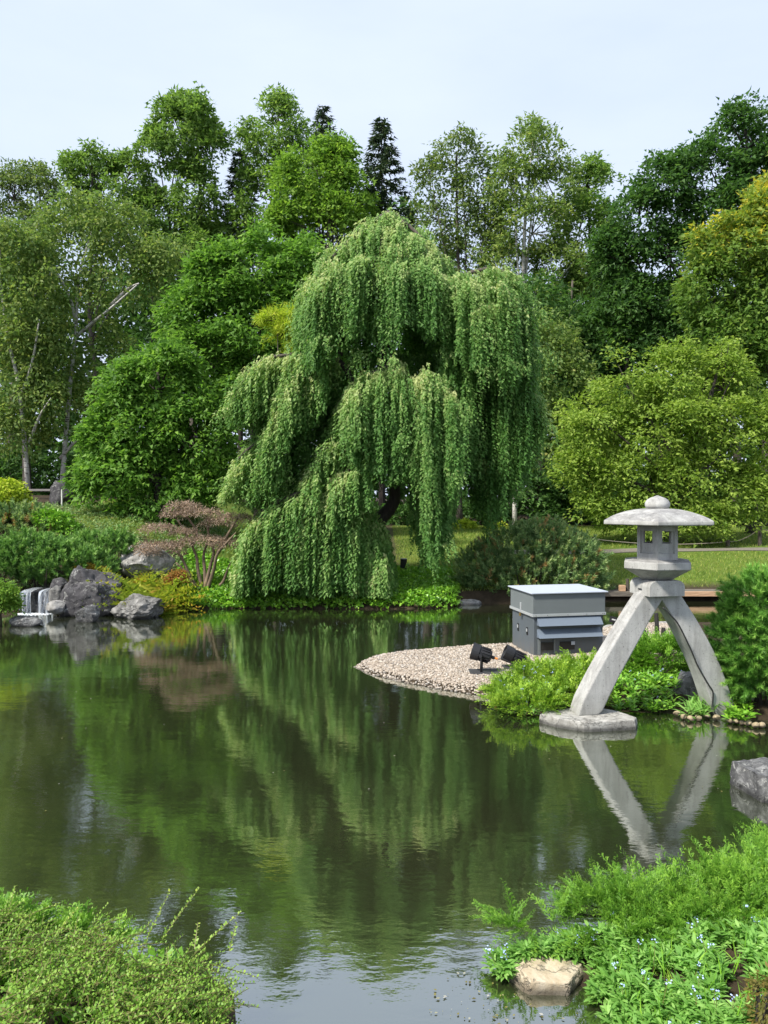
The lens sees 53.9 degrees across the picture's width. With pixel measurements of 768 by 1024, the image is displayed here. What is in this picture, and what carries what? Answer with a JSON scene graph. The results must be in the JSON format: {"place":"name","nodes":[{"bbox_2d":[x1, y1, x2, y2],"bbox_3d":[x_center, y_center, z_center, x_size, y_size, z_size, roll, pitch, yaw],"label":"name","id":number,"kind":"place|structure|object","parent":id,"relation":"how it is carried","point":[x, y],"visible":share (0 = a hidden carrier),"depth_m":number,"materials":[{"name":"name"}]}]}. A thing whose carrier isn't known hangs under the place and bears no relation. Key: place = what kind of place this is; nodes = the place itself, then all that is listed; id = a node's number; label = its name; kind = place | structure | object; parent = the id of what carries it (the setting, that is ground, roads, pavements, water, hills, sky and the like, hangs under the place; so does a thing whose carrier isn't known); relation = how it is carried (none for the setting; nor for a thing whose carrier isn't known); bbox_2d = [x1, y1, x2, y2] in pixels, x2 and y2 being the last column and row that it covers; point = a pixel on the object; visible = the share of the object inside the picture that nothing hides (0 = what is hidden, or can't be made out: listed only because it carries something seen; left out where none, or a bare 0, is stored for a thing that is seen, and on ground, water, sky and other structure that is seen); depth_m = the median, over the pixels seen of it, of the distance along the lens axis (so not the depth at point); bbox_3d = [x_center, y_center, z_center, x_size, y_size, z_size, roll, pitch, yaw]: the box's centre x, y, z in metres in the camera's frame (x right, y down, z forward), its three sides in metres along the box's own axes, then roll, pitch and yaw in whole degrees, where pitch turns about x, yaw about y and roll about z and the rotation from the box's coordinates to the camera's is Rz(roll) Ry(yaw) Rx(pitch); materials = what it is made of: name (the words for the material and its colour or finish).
{"place":"outdoors","nodes":[
{"label":"outdoors","id":0,"kind":"place"},
{"bbox_2d":[0,600,767,1023],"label":"pond water","id":1,"kind":"structure","parent":0,"point":[366,848],"depth_m":5.36,"materials":[{"name":"liquid"}]},
{"bbox_2d":[9,615,42,626],"bbox_3d":[-6.032,1.872,12.759,0.568,0.259,0.410,0,1,0],"label":"rock","id":2,"kind":"object","parent":1,"relation":"in","point":[23,621],"visible":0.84,"depth_m":12.62,"materials":[{"name":"stone"}]},
{"bbox_2d":[74,604,99,622],"bbox_3d":[-5.137,1.812,13.075,0.389,0.427,0.249,0,1,17],"label":"rock","id":3,"kind":"object","parent":1,"relation":"in","point":[89,614],"visible":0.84,"depth_m":13.00,"materials":[{"name":"stone"}]},
{"bbox_2d":[110,593,165,619],"bbox_3d":[-4.469,1.730,13.598,0.929,0.541,0.781,0,1,0],"label":"rock","id":4,"kind":"object","parent":1,"relation":"in","point":[139,606],"visible":0.9,"depth_m":13.39,"materials":[{"name":"stone"}]},
{"bbox_2d":[45,646,723,1023],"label":"floating leaves","id":5,"kind":"object","parent":1,"relation":"on","point":[463,972],"visible":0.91,"depth_m":3.24,"materials":[{"name":"green plant"}]},
{"bbox_2d":[0,495,767,1023],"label":"ground","id":6,"kind":"structure","parent":0,"point":[494,597],"depth_m":15.98,"materials":[{"name":"plant"}]},
{"bbox_2d":[0,577,25,624],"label":"leafy shrub","id":7,"kind":"object","parent":6,"relation":"on","point":[11,600],"visible":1,"depth_m":12.68,"materials":[{"name":"green plant"}]},
{"bbox_2d":[0,476,34,524],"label":"maple shrub","id":8,"kind":"object","parent":6,"relation":"on","point":[10,488],"visible":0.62,"depth_m":17.43,"materials":[{"name":"yellow plant"}]},
{"bbox_2d":[18,585,51,615],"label":"waterfall","id":9,"kind":"structure","parent":6,"relation":"on","point":[36,599],"depth_m":14.20,"materials":[{"name":"grey liquid"}]},
{"bbox_2d":[24,489,49,497],"bbox_3d":[-9.546,-0.394,20.996,1.100,0.485,0.380,0,1,0],"label":"bench","id":10,"kind":"object","parent":6,"relation":"on","point":[36,490],"visible":0.06,"depth_m":20.80,"materials":[{"name":"grey wood"}]},
{"bbox_2d":[0,209,80,493],"bbox_3d":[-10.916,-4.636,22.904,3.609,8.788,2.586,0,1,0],"label":"birch tree","id":11,"kind":"object","parent":6,"relation":"on","point":[32,371],"visible":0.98,"depth_m":22.54,"materials":[{"name":"green plant"}]},
{"bbox_2d":[0,157,80,472],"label":"thin tree","id":12,"kind":"object","parent":6,"relation":"on","point":[18,177],"visible":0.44,"depth_m":34.33,"materials":[{"name":"green plant"}]},
{"bbox_2d":[0,498,85,537],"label":"pine shrub","id":13,"kind":"object","parent":6,"relation":"on","point":[19,509],"visible":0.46,"depth_m":16.83,"materials":[{"name":"green plant"}]},
{"bbox_2d":[30,505,82,536],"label":"fern like shrub","id":14,"kind":"object","parent":6,"relation":"on","point":[61,522],"visible":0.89,"depth_m":16.83,"materials":[{"name":"green plant"}]},
{"bbox_2d":[50,577,67,590],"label":"rock","id":15,"kind":"object","parent":6,"relation":"on","point":[60,582],"visible":0.44,"depth_m":14.34,"materials":[{"name":"stone"}]},
{"bbox_2d":[0,525,121,586],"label":"pine shrub","id":16,"kind":"object","parent":6,"relation":"on","point":[20,561],"visible":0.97,"depth_m":14.74,"materials":[{"name":"green plant"}]},
{"bbox_2d":[49,480,73,505],"bbox_3d":[-8.560,-0.366,20.076,0.531,0.966,0.522,1,1,27],"label":"rock","id":17,"kind":"object","parent":6,"relation":"on","point":[56,487],"visible":0.46,"depth_m":19.91,"materials":[{"name":"stone"}]},
{"bbox_2d":[0,887,145,960],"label":"juniper shrub","id":18,"kind":"object","parent":6,"relation":"on","point":[75,916],"visible":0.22,"depth_m":3.51,"materials":[{"name":"green leaf"},{"name":"grey brown bark"}]},
{"bbox_2d":[67,562,108,573],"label":"azalea shrub","id":19,"kind":"object","parent":6,"relation":"on","point":[91,566],"visible":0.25,"depth_m":14.84,"materials":[{"name":"orange plant"}]},
{"bbox_2d":[58,565,123,616],"bbox_3d":[-5.453,1.512,14.021,1.235,1.077,0.873,0,1,0],"label":"rock","id":20,"kind":"object","parent":6,"relation":"on","point":[78,591],"visible":0.73,"depth_m":13.70,"materials":[{"name":"stone"}]},
{"bbox_2d":[48,585,61,601],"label":"rock","id":21,"kind":"object","parent":20,"relation":"on","point":[55,592],"visible":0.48,"depth_m":13.95,"materials":[{"name":"stone"}]},
{"bbox_2d":[46,600,65,613],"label":"rock","id":22,"kind":"object","parent":20,"relation":"on","point":[55,607],"visible":1,"depth_m":13.51,"materials":[{"name":"stone"}]},
{"bbox_2d":[63,523,140,573],"bbox_3d":[-5.884,0.800,15.592,1.812,1.196,1.168,0,1,0],"label":"pine shrub","id":23,"kind":"object","parent":6,"relation":"on","point":[121,540],"visible":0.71,"depth_m":15.41,"materials":[{"name":"green plant"}]},
{"bbox_2d":[13,179,194,479],"bbox_3d":[-8.927,-5.308,23.897,6.322,10.039,3.208,0,1,0],"label":"birch tree","id":24,"kind":"object","parent":6,"relation":"on","point":[114,223],"visible":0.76,"depth_m":23.57,"materials":[{"name":"green plant"}]},
{"bbox_2d":[49,137,178,388],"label":"ash tree","id":25,"kind":"object","parent":6,"relation":"on","point":[148,194],"visible":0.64,"depth_m":35.25,"materials":[{"name":"green plant"}]},
{"bbox_2d":[0,502,233,594],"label":"heath","id":26,"kind":"object","parent":6,"relation":"on","point":[65,506],"visible":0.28,"depth_m":17.90,"materials":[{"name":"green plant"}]},
{"bbox_2d":[0,885,259,1023],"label":"cotoneaster shrub","id":27,"kind":"object","parent":6,"relation":"on","point":[134,1004],"visible":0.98,"depth_m":2.88,"materials":[{"name":"green plant"}]},
{"bbox_2d":[95,566,166,591],"bbox_3d":[-5.038,1.358,15.042,1.948,0.711,1.796,-1,1,-27],"label":"fern clump","id":28,"kind":"object","parent":6,"relation":"on","point":[143,579],"visible":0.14,"depth_m":14.66,"materials":[{"name":"plant"}]},
{"bbox_2d":[103,272,181,480],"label":"forest tree","id":29,"kind":"object","parent":6,"relation":"on","point":[143,330],"visible":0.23,"depth_m":30.32,"materials":[{"name":"green plant"}]},
{"bbox_2d":[81,564,213,613],"bbox_3d":[-4.478,1.471,14.369,2.562,0.995,2.530,0,1,0],"label":"fern clump","id":30,"kind":"object","parent":6,"relation":"on","point":[163,592],"visible":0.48,"depth_m":14.01,"materials":[{"name":"plant"}]},
{"bbox_2d":[120,544,174,577],"bbox_3d":[-4.908,1.045,15.621,1.032,0.768,0.842,-1,1,-35],"label":"rock","id":31,"kind":"object","parent":6,"relation":"on","point":[136,563],"visible":0.66,"depth_m":15.35,"materials":[{"name":"stone"}]},
{"bbox_2d":[57,329,244,524],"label":"magnolia tree","id":32,"kind":"object","parent":6,"relation":"on","point":[113,446],"visible":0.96,"depth_m":18.07,"materials":[{"name":"green plant"}]},
{"bbox_2d":[161,568,190,590],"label":"azalea shrub","id":33,"kind":"object","parent":6,"relation":"on","point":[175,573],"visible":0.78,"depth_m":14.86,"materials":[{"name":"orange plant"}]},
{"bbox_2d":[160,600,193,615],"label":"fern clump","id":34,"kind":"object","parent":6,"relation":"on","point":[169,610],"visible":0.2,"depth_m":14.02,"materials":[{"name":"plant"}]},
{"bbox_2d":[127,80,236,458],"bbox_3d":[-9.356,-10.478,35.721,5.077,19.461,4.194,0,1,0],"label":"ash tree","id":35,"kind":"object","parent":6,"relation":"on","point":[198,129],"visible":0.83,"depth_m":35.08,"materials":[{"name":"green plant"}]},
{"bbox_2d":[131,499,254,590],"bbox_3d":[-3.850,0.693,15.328,2.591,2.015,0.830,0,1,0],"label":"bare stemmed shrub","id":36,"kind":"object","parent":6,"relation":"on","point":[210,542],"visible":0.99,"depth_m":15.26,"materials":[{"name":"plant"}]},
{"bbox_2d":[176,273,257,483],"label":"forest tree","id":37,"kind":"object","parent":6,"relation":"on","point":[219,327],"visible":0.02,"depth_m":29.51,"materials":[{"name":"green plant"}]},
{"bbox_2d":[217,145,271,456],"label":"spruce tree","id":38,"kind":"object","parent":6,"relation":"on","point":[233,171],"visible":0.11,"depth_m":37.46,"materials":[{"name":"green plant"}]},
{"bbox_2d":[147,215,343,517],"bbox_3d":[-3.759,-3.772,21.435,5.936,8.958,3.398,0,1,0],"label":"magnolia tree","id":39,"kind":"object","parent":6,"relation":"on","point":[225,267],"visible":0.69,"depth_m":20.69,"materials":[{"name":"green plant"}]},
{"bbox_2d":[209,81,320,495],"bbox_3d":[-5.679,-10.644,36.754,5.073,20.388,4.748,1,1,38],"label":"ash tree","id":40,"kind":"object","parent":6,"relation":"on","point":[275,99],"visible":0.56,"depth_m":36.12,"materials":[{"name":"green plant"}]},
{"bbox_2d":[252,296,303,369],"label":"pine tree","id":41,"kind":"object","parent":6,"relation":"on","point":[278,318],"visible":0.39,"depth_m":18.30,"materials":[{"name":"yellow plant"}]},
{"bbox_2d":[171,548,462,608],"bbox_3d":[-1.453,1.378,15.899,6.138,1.136,2.900,0,1,0],"label":"ground cover","id":42,"kind":"object","parent":6,"relation":"on","point":[420,583],"visible":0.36,"depth_m":14.94,"materials":[{"name":"green plant"}]},
{"bbox_2d":[253,120,383,444],"bbox_3d":[-2.724,-8.146,32.885,5.474,17.163,3.909,0,1,13],"label":"maple tree","id":43,"kind":"object","parent":6,"relation":"on","point":[332,199],"visible":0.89,"depth_m":31.97,"materials":[{"name":"green plant"}]},
{"bbox_2d":[298,104,350,270],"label":"spruce tree","id":44,"kind":"object","parent":6,"relation":"on","point":[320,115],"visible":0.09,"depth_m":38.51,"materials":[{"name":"green plant"}]},
{"bbox_2d":[315,354,374,421],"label":"forest tree","id":45,"kind":"object","parent":6,"relation":"on","point":[352,369],"visible":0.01,"depth_m":29.93,"materials":[{"name":"green plant"}]},
{"bbox_2d":[342,117,418,508],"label":"spruce tree","id":46,"kind":"object","parent":6,"relation":"on","point":[378,138],"visible":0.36,"depth_m":34.48,"materials":[{"name":"green plant"}]},
{"bbox_2d":[202,207,560,599],"bbox_3d":[0.065,-2.188,15.663,7.164,8.278,3.482,0,1,0],"label":"weeping tree","id":47,"kind":"object","parent":6,"relation":"on","point":[472,405],"visible":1,"depth_m":14.60,"materials":[{"name":"green plant"}]},
{"bbox_2d":[0,438,767,525],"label":"undergrowth","id":48,"kind":"object","parent":6,"relation":"on","point":[39,470],"visible":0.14,"depth_m":27.81,"materials":[{"name":"green plant"}]},
{"bbox_2d":[0,194,767,513],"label":"woods","id":49,"kind":"object","parent":6,"relation":"on","point":[72,414],"visible":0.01,"depth_m":42.05,"materials":[{"name":"green plant"}]},
{"bbox_2d":[0,909,767,1023],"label":"bank cover","id":50,"kind":"object","parent":6,"relation":"on","point":[74,992],"visible":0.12,"depth_m":3.14,"materials":[{"name":"green plant"}]},
{"bbox_2d":[374,308,428,369],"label":"forest tree","id":51,"kind":"object","parent":6,"relation":"on","point":[397,342],"visible":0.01,"depth_m":29.31,"materials":[{"name":"green plant"}]},
{"bbox_2d":[400,558,406,569],"bbox_3d":[0.440,1.226,16.926,0.260,0.370,0.200,0,1,0],"label":"garden light","id":52,"kind":"object","parent":6,"relation":"on","point":[403,561],"visible":0.81,"depth_m":16.87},
{"bbox_2d":[399,328,462,519],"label":"forest tree","id":53,"kind":"object","parent":6,"relation":"on","point":[460,512],"depth_m":26.89,"materials":[{"name":"green plant"}]},
{"bbox_2d":[402,120,520,272],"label":"thin tree","id":54,"kind":"object","parent":6,"relation":"on","point":[461,244],"visible":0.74,"depth_m":33.29,"materials":[{"name":"green plant"}]},
{"bbox_2d":[452,517,479,529],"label":"leafy shrub","id":55,"kind":"object","parent":6,"relation":"on","point":[467,523],"visible":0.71,"depth_m":25.32,"materials":[{"name":"green plant"}]},
{"bbox_2d":[459,599,481,604],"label":"rock","id":56,"kind":"object","parent":6,"relation":"on","point":[470,602],"visible":0.34,"depth_m":15.16,"materials":[{"name":"stone"}]},
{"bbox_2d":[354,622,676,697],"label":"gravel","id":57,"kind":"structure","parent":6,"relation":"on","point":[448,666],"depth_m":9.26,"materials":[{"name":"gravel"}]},
{"bbox_2d":[496,682,566,714],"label":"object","id":58,"kind":"object","parent":6,"relation":"on","point":[499,707],"visible":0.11,"depth_m":7.49,"materials":[{"name":"green plant"}]},
{"bbox_2d":[447,513,616,595],"bbox_3d":[3.153,0.905,16.032,3.658,1.821,2.452,0,1,0],"label":"pine shrub","id":59,"kind":"object","parent":6,"relation":"on","point":[551,540],"visible":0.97,"depth_m":15.56,"materials":[{"name":"green plant"}]},
{"bbox_2d":[464,110,601,518],"bbox_3d":[6.457,-8.486,32.914,6.104,17.868,4.125,0,1,0],"label":"birch tree","id":60,"kind":"object","parent":6,"relation":"on","point":[525,206],"visible":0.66,"depth_m":32.24,"materials":[{"name":"green plant"}]},
{"bbox_2d":[480,922,607,981],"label":"forget me nots by stone","id":61,"kind":"object","parent":6,"relation":"on","point":[521,949],"visible":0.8,"depth_m":3.43,"materials":[{"name":"green plant"}]},
{"bbox_2d":[474,646,615,719],"bbox_3d":[1.816,1.790,7.974,1.377,0.544,2.142,1,1,36],"label":"juniper shrub","id":62,"kind":"object","parent":6,"relation":"on","point":[569,670],"visible":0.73,"depth_m":7.74,"materials":[{"name":"green plant"}]},
{"bbox_2d":[509,954,584,995],"bbox_3d":[0.731,2.098,3.366,0.374,0.166,0.222,0,1,-3],"label":"rock","id":63,"kind":"object","parent":6,"relation":"on","point":[548,976],"visible":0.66,"depth_m":3.32,"materials":[{"name":"beige stone"}]},
{"bbox_2d":[519,267,589,524],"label":"forest tree","id":64,"kind":"object","parent":6,"relation":"on","point":[558,289],"visible":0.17,"depth_m":27.39,"materials":[{"name":"green plant"}]},
{"bbox_2d":[512,303,607,524],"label":"birch tree","id":65,"kind":"object","parent":6,"relation":"on","point":[552,337],"visible":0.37,"depth_m":24.55,"materials":[{"name":"green plant"}]},
{"bbox_2d":[547,280,619,467],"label":"forest tree","id":66,"kind":"object","parent":6,"relation":"on","point":[577,307],"visible":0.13,"depth_m":30.26,"materials":[{"name":"green plant"}]},
{"bbox_2d":[528,150,640,512],"bbox_3d":[9.027,-7.870,33.848,5.555,16.563,4.046,0,1,0],"label":"green tree","id":67,"kind":"object","parent":6,"relation":"on","point":[599,171],"visible":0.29,"depth_m":33.05,"materials":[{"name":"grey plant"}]},
{"bbox_2d":[539,708,637,731],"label":"base slab","id":68,"kind":"structure","parent":6,"relation":"on","point":[607,720],"depth_m":7.02,"materials":[{"name":"stone"}]},
{"bbox_2d":[526,309,672,522],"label":"spruce backing tree","id":69,"kind":"object","parent":6,"relation":"on","point":[593,332],"visible":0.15,"depth_m":28.98,"materials":[{"name":"green plant"}]},
{"bbox_2d":[609,616,616,624],"bbox_3d":[3.643,1.767,12.014,0.108,0.217,0.074,0,1,0],"label":"path light","id":70,"kind":"object","parent":6,"relation":"on","point":[612,619],"visible":0.81,"depth_m":11.98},
{"bbox_2d":[471,816,767,976],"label":"juniper shrub","id":71,"kind":"object","parent":6,"relation":"on","point":[724,882],"visible":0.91,"depth_m":3.58,"materials":[{"name":"green plant"}]},
{"bbox_2d":[577,277,669,476],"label":"forest tree","id":72,"kind":"object","parent":6,"relation":"on","point":[641,319],"visible":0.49,"depth_m":28.22,"materials":[{"name":"green plant"}]},
{"bbox_2d":[610,665,682,711],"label":"ground cover plants","id":73,"kind":"object","parent":6,"relation":"on","point":[653,681],"visible":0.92,"depth_m":7.80,"materials":[{"name":"green plant"}]},
{"bbox_2d":[569,495,733,715],"bbox_3d":[2.639,0.923,7.374,1.671,2.173,0.975,0,1,-11],"label":"stone lantern","id":74,"kind":"object","parent":6,"relation":"on","point":[657,566],"visible":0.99,"depth_m":7.23,"materials":[{"name":"stone"}]},
{"bbox_2d":[662,607,713,712],"bbox_3d":[2.939,1.433,7.273,0.608,1.065,0.039,0,1,-19],"label":"cable","id":75,"kind":"object","parent":74,"relation":"attached to","point":[693,657],"visible":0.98,"depth_m":7.29,"materials":[{"name":"black rubber"}]},
{"bbox_2d":[542,335,767,547],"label":"beech tree","id":76,"kind":"object","parent":6,"relation":"on","point":[696,414],"visible":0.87,"depth_m":20.36,"materials":[{"name":"green plant"}]},
{"bbox_2d":[542,903,767,1023],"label":"forget me nots","id":77,"kind":"object","parent":6,"relation":"on","point":[688,1011],"visible":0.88,"depth_m":3.16,"materials":[{"name":"green plant"}]},
{"bbox_2d":[622,627,689,681],"bbox_3d":[3.074,1.722,8.617,1.308,0.854,0.926,0,1,0],"label":"juniper shrub","id":78,"kind":"object","parent":6,"relation":"on","point":[665,645],"visible":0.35,"depth_m":8.44,"materials":[{"name":"green plant"}]},
{"bbox_2d":[654,613,658,633],"bbox_3d":[4.001,1.704,11.067,0.078,0.453,0.068,0,1,-22],"label":"stake","id":79,"kind":"object","parent":6,"relation":"on","point":[656,620],"visible":0.59,"depth_m":11.04,"materials":[{"name":"wood"}]},
{"bbox_2d":[576,85,767,480],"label":"spreading tree","id":80,"kind":"object","parent":6,"relation":"on","point":[612,251],"visible":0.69,"depth_m":28.28,"materials":[{"name":"green plant"}]},
{"bbox_2d":[594,910,755,1009],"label":"flower stems","id":81,"kind":"object","parent":6,"relation":"on","point":[667,981],"visible":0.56,"depth_m":3.10,"materials":[{"name":"plant"}]},
{"bbox_2d":[593,905,764,1023],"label":"blue flowers","id":82,"kind":"object","parent":81,"relation":"on","point":[718,990],"visible":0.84,"depth_m":3.12,"materials":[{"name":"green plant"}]},
{"bbox_2d":[605,579,754,598],"bbox_3d":[6.106,1.906,16.064,3.288,1.050,0.970,0,1,0],"label":"footbridge","id":83,"kind":"object","parent":6,"relation":"on","point":[623,590],"visible":0.3,"depth_m":15.58,"materials":[{"name":"brown wood"}]},
{"bbox_2d":[593,916,767,1023],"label":"bank grass","id":84,"kind":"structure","parent":6,"relation":"on","point":[669,975],"depth_m":3.12,"materials":[{"name":"green plant"}]},
{"bbox_2d":[672,671,698,695],"bbox_3d":[3.293,1.936,7.963,0.529,0.528,0.384,0,1,0],"label":"rock","id":85,"kind":"object","parent":6,"relation":"on","point":[688,686],"visible":0.16,"depth_m":7.85,"materials":[{"name":"stone"}]},
{"bbox_2d":[673,692,719,718],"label":"bank sprouts","id":86,"kind":"object","parent":6,"relation":"on","point":[693,705],"visible":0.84,"depth_m":7.41,"materials":[{"name":"green plant"}]},
{"bbox_2d":[668,176,767,533],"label":"golden top tree","id":87,"kind":"object","parent":6,"relation":"on","point":[709,263],"visible":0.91,"depth_m":22.84,"materials":[{"name":"green plant"}]},
{"bbox_2d":[670,277,765,526],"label":"forest tree","id":88,"kind":"object","parent":6,"relation":"on","point":[739,456],"visible":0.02,"depth_m":26.70,"materials":[{"name":"green plant"}]},
{"bbox_2d":[702,559,767,705],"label":"pine shrub","id":89,"kind":"object","parent":6,"relation":"on","point":[736,616],"visible":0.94,"depth_m":7.39,"materials":[{"name":"green plant"}]},
{"bbox_2d":[719,692,761,720],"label":"bank herbs","id":90,"kind":"object","parent":6,"relation":"on","point":[730,712],"visible":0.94,"depth_m":7.24,"materials":[{"name":"green plant"}]},
{"bbox_2d":[730,757,767,802],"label":"rock","id":91,"kind":"object","parent":6,"relation":"on","point":[749,777],"visible":0.55,"depth_m":5.49,"materials":[{"name":"stone"}]},
{"bbox_2d":[736,961,767,1023],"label":"bronze shrub","id":92,"kind":"object","parent":6,"relation":"on","point":[759,1014],"visible":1,"depth_m":2.80,"materials":[{"name":"brown plant"}]},
{"bbox_2d":[738,155,767,259],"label":"golden top tree","id":93,"kind":"object","parent":6,"relation":"on","point":[762,180],"visible":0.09,"depth_m":24.37,"materials":[{"name":"yellow plant"}]},
{"bbox_2d":[758,526,761,545],"bbox_3d":[10.162,0.700,20.417,0.102,0.624,0.102,0,1,22],"label":"fence post","id":94,"kind":"object","parent":6,"relation":"on","point":[759,537],"visible":0.79,"depth_m":20.38,"materials":[{"name":"grey wood"}]},
{"bbox_2d":[0,0,767,497],"label":"sky","id":95,"kind":"structure","parent":0,"point":[622,79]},
{"bbox_2d":[38,499,767,590],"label":"lawn grass","id":96,"kind":"structure","parent":0,"point":[477,529],"depth_m":19.27,"materials":[{"name":"plant"}]},
{"bbox_2d":[364,624,665,687],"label":"gravel spit","id":97,"kind":"structure","parent":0,"point":[437,673],"depth_m":9.04,"materials":[{"name":"gravel"}]},
{"bbox_2d":[468,642,498,673],"bbox_3d":[1.162,1.691,8.784,0.344,0.344,0.272,0,1,0],"label":"floodlight","id":98,"kind":"object","parent":97,"relation":"on","point":[481,653],"visible":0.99,"depth_m":8.72,"materials":[{"name":"black metal"}]},
{"bbox_2d":[501,644,526,668],"bbox_3d":[1.583,1.728,9.034,0.372,0.284,0.272,0,1,0],"label":"floodlight","id":99,"kind":"object","parent":97,"relation":"on","point":[511,654],"visible":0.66,"depth_m":8.96,"materials":[{"name":"black metal"}]},
{"bbox_2d":[508,584,607,655],"bbox_3d":[2.325,1.482,10.138,1.060,0.912,0.905,0,1,-11],"label":"equipment box","id":100,"kind":"object","parent":97,"relation":"on","point":[550,619],"visible":1,"depth_m":9.79,"materials":[{"name":"metal"}]},
{"bbox_2d":[515,548,767,553],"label":"gravel path","id":101,"kind":"structure","parent":0,"point":[679,549],"depth_m":19.70,"materials":[{"name":"gravel"}]},
{"bbox_3d":[5.255,0.918,18.921,0.110,0.584,0.110,0,1,0],"label":"fence post","id":102,"kind":"object","parent":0,"visible":0},
{"bbox_2d":[597,539,726,544],"bbox_3d":[7.254,0.757,19.617,4.239,0.210,0.022,0,1,-19],"label":"fence rope","id":103,"kind":"object","parent":102,"relation":"attached to","point":[678,544],"visible":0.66,"depth_m":19.80,"materials":[{"name":"fabric"}]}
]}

